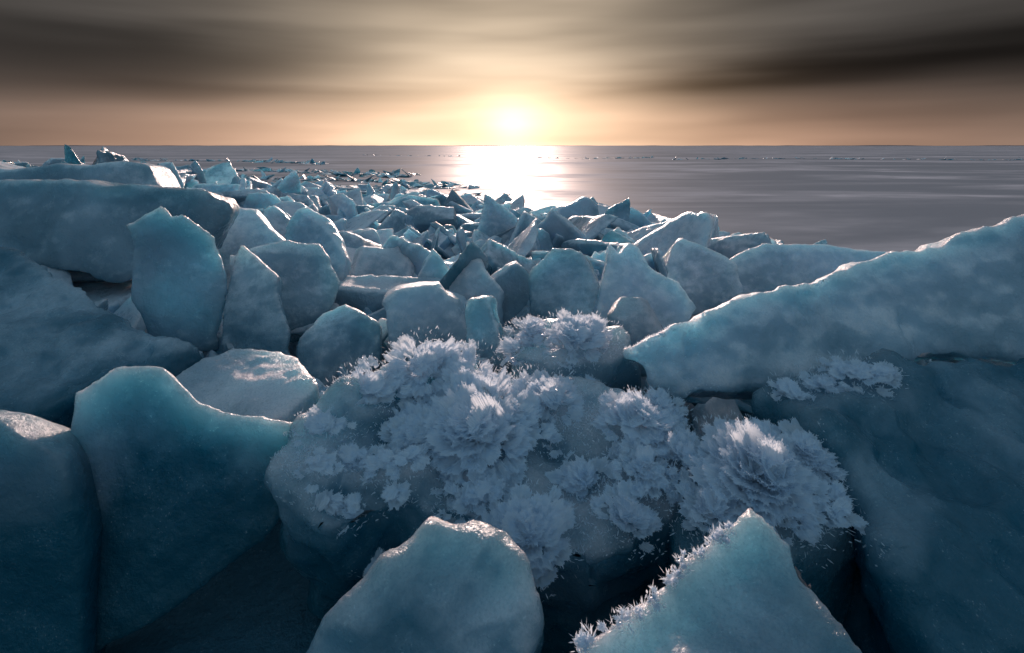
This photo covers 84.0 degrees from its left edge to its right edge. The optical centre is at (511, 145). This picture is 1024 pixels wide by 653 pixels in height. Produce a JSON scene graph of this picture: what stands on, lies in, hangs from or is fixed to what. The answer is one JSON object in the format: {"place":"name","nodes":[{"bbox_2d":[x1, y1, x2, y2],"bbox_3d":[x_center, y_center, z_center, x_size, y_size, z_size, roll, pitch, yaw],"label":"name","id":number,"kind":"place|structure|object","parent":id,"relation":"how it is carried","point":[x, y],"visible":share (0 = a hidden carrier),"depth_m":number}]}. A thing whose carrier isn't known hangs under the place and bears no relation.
{"place":"outdoors","nodes":[
{"label":"outdoors","id":0,"kind":"place"},
{"bbox_2d":[0,146,1023,251],"bbox_3d":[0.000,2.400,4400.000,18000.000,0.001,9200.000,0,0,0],"label":"frozen lake","id":1,"kind":"structure","parent":0,"point":[892,200],"depth_m":43.16},
{"bbox_2d":[32,165,420,177],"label":"pressure ridge","id":2,"kind":"structure","parent":1,"relation":"on","point":[395,173],"depth_m":48.37},
{"bbox_2d":[128,157,327,164],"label":"pressure ridge","id":3,"kind":"structure","parent":1,"relation":"on","point":[262,161],"depth_m":85.69},
{"bbox_2d":[238,170,479,189],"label":"pressure ridge","id":4,"kind":"structure","parent":1,"relation":"on","point":[416,183],"depth_m":37.46},
{"bbox_2d":[365,154,653,158],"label":"pressure ridge","id":5,"kind":"structure","parent":1,"relation":"on","point":[548,157],"depth_m":113.74},
{"bbox_2d":[672,156,1022,159],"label":"pressure ridge","id":6,"kind":"structure","parent":1,"relation":"on","point":[835,158],"depth_m":102.90},
{"bbox_2d":[0,0,1023,145],"label":"sky","id":7,"kind":"structure","parent":0,"point":[73,72]},
{"bbox_2d":[30,145,1023,145],"bbox_3d":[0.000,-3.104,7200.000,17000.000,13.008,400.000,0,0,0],"label":"distant shore","id":8,"kind":"structure","parent":0,"point":[493,145],"depth_m":7042.78},
{"bbox_2d":[104,359,1013,652],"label":"packed ice terrain","id":9,"kind":"structure","parent":0,"point":[254,599],"depth_m":2.41},
{"bbox_2d":[0,410,106,652],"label":"ice block","id":10,"kind":"structure","parent":9,"relation":"on","point":[51,528],"depth_m":2.07},
{"bbox_2d":[0,247,202,428],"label":"ice block","id":11,"kind":"structure","parent":9,"relation":"on","point":[63,342],"depth_m":3.10},
{"bbox_2d":[70,366,292,650],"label":"ice block","id":12,"kind":"structure","parent":9,"relation":"on","point":[188,504],"depth_m":2.28},
{"bbox_2d":[17,160,524,212],"bbox_3d":[-13.313,1.728,25.602,22.955,2.865,47.184,0,0,-43],"label":"ice rubble","id":13,"kind":"object","parent":9,"relation":"on","point":[395,193],"visible":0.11,"depth_m":17.18},
{"bbox_2d":[306,516,543,652],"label":"ice block","id":14,"kind":"structure","parent":9,"relation":"on","point":[432,584],"depth_m":1.54},
{"bbox_2d":[0,144,931,435],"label":"ice rubble","id":15,"kind":"object","parent":9,"relation":"on","point":[588,228],"visible":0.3,"depth_m":7.07},
{"bbox_2d":[0,161,180,187],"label":"ice block","id":16,"kind":"structure","parent":15,"relation":"on","point":[126,172],"depth_m":5.65},
{"bbox_2d":[0,179,238,282],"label":"ice block","id":17,"kind":"structure","parent":15,"relation":"on","point":[72,224],"depth_m":4.49},
{"bbox_2d":[126,206,226,351],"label":"ice block","id":18,"kind":"structure","parent":15,"relation":"on","point":[179,284],"depth_m":3.74},
{"bbox_2d":[175,348,319,421],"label":"ice block","id":19,"kind":"structure","parent":15,"relation":"on","point":[267,384],"depth_m":2.80},
{"bbox_2d":[218,207,285,276],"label":"ice block","id":20,"kind":"structure","parent":15,"relation":"on","point":[250,228],"depth_m":5.22},
{"bbox_2d":[221,246,291,355],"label":"ice block","id":21,"kind":"structure","parent":15,"relation":"on","point":[254,316],"depth_m":3.69},
{"bbox_2d":[229,240,339,342],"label":"ice block","id":22,"kind":"structure","parent":15,"relation":"on","point":[306,274],"depth_m":4.20},
{"bbox_2d":[285,207,350,280],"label":"ice block","id":23,"kind":"structure","parent":15,"relation":"on","point":[306,225],"depth_m":4.97},
{"bbox_2d":[297,304,382,385],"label":"ice block","id":24,"kind":"structure","parent":15,"relation":"on","point":[330,343],"depth_m":3.60},
{"bbox_2d":[349,246,414,276],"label":"ice block","id":25,"kind":"structure","parent":15,"relation":"on","point":[377,261],"depth_m":5.26},
{"bbox_2d":[382,281,466,360],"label":"ice block","id":26,"kind":"structure","parent":15,"relation":"on","point":[425,308],"depth_m":3.73},
{"bbox_2d":[417,248,448,278],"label":"ice block","id":27,"kind":"structure","parent":15,"relation":"on","point":[434,265],"depth_m":4.87},
{"bbox_2d":[449,241,504,325],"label":"ice block","id":28,"kind":"structure","parent":15,"relation":"on","point":[474,278],"depth_m":4.50},
{"bbox_2d":[465,295,510,371],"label":"ice block","id":29,"kind":"structure","parent":15,"relation":"on","point":[483,324],"depth_m":3.42},
{"bbox_2d":[477,194,517,242],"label":"ice block","id":30,"kind":"structure","parent":15,"relation":"on","point":[496,218],"depth_m":8.24},
{"bbox_2d":[528,248,599,319],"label":"ice block","id":31,"kind":"structure","parent":15,"relation":"on","point":[566,279],"depth_m":4.16},
{"bbox_2d":[607,297,663,376],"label":"ice block","id":32,"kind":"structure","parent":15,"relation":"on","point":[636,318],"depth_m":3.31},
{"bbox_2d":[593,243,695,329],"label":"ice block","id":33,"kind":"structure","parent":15,"relation":"on","point":[628,271],"depth_m":3.96},
{"bbox_2d":[661,238,743,314],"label":"ice block","id":34,"kind":"structure","parent":15,"relation":"on","point":[706,278],"depth_m":4.48},
{"bbox_2d":[264,363,687,652],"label":"ice block","id":35,"kind":"structure","parent":9,"relation":"on","point":[324,558],"depth_m":2.09},
{"bbox_2d":[283,326,499,450],"bbox_3d":[-0.531,1.077,2.583,0.963,0.341,0.498,0,0,-25],"label":"frost flower","id":36,"kind":"object","parent":35,"relation":"on","point":[441,361],"visible":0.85,"depth_m":2.62},
{"bbox_2d":[377,366,558,520],"bbox_3d":[-0.203,1.179,2.353,0.796,0.374,0.617,0,0,0],"label":"frost flower","id":37,"kind":"object","parent":35,"relation":"on","point":[464,421],"visible":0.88,"depth_m":2.32},
{"bbox_2d":[432,459,584,601],"bbox_3d":[-0.028,1.328,2.009,0.593,0.226,0.377,0,0,33],"label":"frost flower","id":38,"kind":"object","parent":35,"relation":"on","point":[533,525],"visible":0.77,"depth_m":1.97},
{"bbox_2d":[266,316,884,652],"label":"frost crystals","id":39,"kind":"object","parent":35,"relation":"on","point":[395,495],"visible":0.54,"depth_m":2.09},
{"bbox_2d":[509,362,700,565],"bbox_3d":[0.371,1.198,2.284,0.890,0.366,0.865,0,0,0],"label":"frost flower","id":40,"kind":"object","parent":35,"relation":"on","point":[630,413],"visible":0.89,"depth_m":2.21},
{"bbox_2d":[578,508,861,652],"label":"ice block","id":41,"kind":"structure","parent":9,"relation":"on","point":[754,593],"depth_m":1.44},
{"bbox_2d":[730,243,889,293],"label":"ice slab","id":42,"kind":"structure","parent":9,"relation":"on","point":[764,267],"depth_m":4.96},
{"bbox_2d":[623,214,1023,399],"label":"ice slab","id":43,"kind":"structure","parent":9,"relation":"on","point":[958,296],"depth_m":2.93},
{"bbox_2d":[751,348,1023,652],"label":"ice slab","id":44,"kind":"structure","parent":9,"relation":"on","point":[930,459],"depth_m":2.02},
{"bbox_2d":[762,349,909,402],"bbox_3d":[1.413,1.026,2.483,0.659,0.188,0.300,0,0,0],"label":"frost flower","id":45,"kind":"object","parent":44,"relation":"on","point":[884,372],"visible":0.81,"depth_m":2.47},
{"bbox_2d":[511,318,640,391],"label":"ice block","id":46,"kind":"structure","parent":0,"point":[617,370],"depth_m":2.89},
{"bbox_2d":[490,307,626,376],"bbox_3d":[0.248,1.006,2.984,0.685,0.258,0.480,0,0,17],"label":"frost flower","id":47,"kind":"object","parent":46,"relation":"on","point":[573,333],"visible":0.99,"depth_m":2.95},
{"bbox_2d":[669,436,855,625],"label":"ice block","id":48,"kind":"structure","parent":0,"point":[832,586],"depth_m":1.93},
{"bbox_2d":[664,410,853,570],"bbox_3d":[0.901,1.175,2.051,0.754,0.337,0.549,0,0,0],"label":"frost flower","id":49,"kind":"object","parent":48,"relation":"on","point":[754,464],"visible":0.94,"depth_m":1.99}
]}

